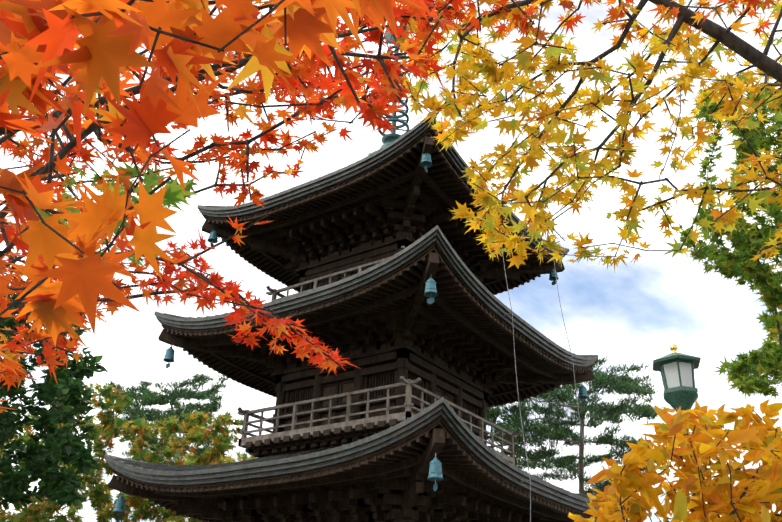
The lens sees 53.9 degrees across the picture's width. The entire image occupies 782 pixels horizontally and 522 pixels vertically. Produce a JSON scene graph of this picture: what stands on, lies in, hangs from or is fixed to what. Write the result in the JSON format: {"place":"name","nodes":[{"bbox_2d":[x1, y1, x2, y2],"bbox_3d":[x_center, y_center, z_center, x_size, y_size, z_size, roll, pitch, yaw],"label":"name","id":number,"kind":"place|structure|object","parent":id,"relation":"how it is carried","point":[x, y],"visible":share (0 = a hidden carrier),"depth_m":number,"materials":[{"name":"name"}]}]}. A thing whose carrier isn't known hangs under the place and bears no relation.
{"place":"outdoors","nodes":[
{"label":"outdoors","id":0,"kind":"place"},
{"bbox_2d":[0,0,781,521],"label":"sky","id":1,"kind":"structure","parent":0,"point":[634,314],"materials":[{"name":"white"}]},
{"label":"ground","id":2,"kind":"structure","parent":0,"visible":0},
{"bbox_2d":[0,291,108,510],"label":"green tree","id":3,"kind":"object","parent":2,"relation":"on","point":[62,487],"visible":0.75,"depth_m":13.98,"materials":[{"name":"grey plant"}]},
{"bbox_2d":[0,380,242,521],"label":"autumn tree","id":4,"kind":"object","parent":2,"relation":"on","point":[98,495],"visible":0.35,"depth_m":25.40,"materials":[{"name":"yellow plant"}]},
{"bbox_2d":[100,371,228,519],"bbox_3d":[-12.223,12.571,38.776,6.551,15.540,9.998,8,-28,-11],"label":"pine tree","id":5,"kind":"object","parent":2,"relation":"on","point":[150,398],"visible":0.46,"depth_m":38.96,"materials":[{"name":"green plant"}]},
{"bbox_2d":[164,451,255,521],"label":"autumn tree","id":6,"kind":"object","parent":2,"relation":"on","point":[244,457],"visible":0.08,"depth_m":29.97,"materials":[{"name":"yellow plant"}]},
{"bbox_2d":[0,0,430,412],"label":"maple tree","id":7,"kind":"object","parent":2,"relation":"on","point":[44,34],"visible":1,"depth_m":1.08,"materials":[{"name":"orange plant"}]},
{"bbox_2d":[0,0,474,389],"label":"red maple tree","id":8,"kind":"object","parent":2,"relation":"on","point":[386,71],"visible":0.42,"depth_m":3.39,"materials":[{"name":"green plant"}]},
{"bbox_2d":[104,4,622,521],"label":"pagoda","id":9,"kind":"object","parent":2,"relation":"on","point":[388,270],"visible":0.96,"depth_m":19.59,"materials":[{"name":"brown wood"}]},
{"bbox_2d":[486,356,664,493],"bbox_3d":[7.551,10.977,32.831,9.914,14.319,9.620,2,-27,0],"label":"pine tree","id":10,"kind":"object","parent":2,"relation":"on","point":[555,429],"visible":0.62,"depth_m":32.64,"materials":[{"name":"green plant"}]},
{"bbox_2d":[396,0,781,273],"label":"yellow maple tree","id":11,"kind":"object","parent":2,"relation":"on","point":[515,14],"visible":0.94,"depth_m":5.03,"materials":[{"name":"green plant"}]},
{"bbox_2d":[568,399,781,521],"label":"maple tree","id":12,"kind":"object","parent":2,"relation":"on","point":[753,495],"visible":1,"depth_m":3.51,"materials":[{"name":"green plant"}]},
{"bbox_2d":[652,344,700,496],"bbox_3d":[3.700,3.525,9.086,0.670,5.426,0.639,-16,-32,31],"label":"lamp post","id":13,"kind":"object","parent":2,"relation":"on","point":[674,368],"visible":0.67,"depth_m":9.96,"materials":[{"name":"green metal"}]},
{"bbox_2d":[678,81,781,399],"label":"green tree","id":14,"kind":"object","parent":2,"relation":"on","point":[748,240],"visible":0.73,"depth_m":12.60,"materials":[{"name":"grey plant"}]}
]}

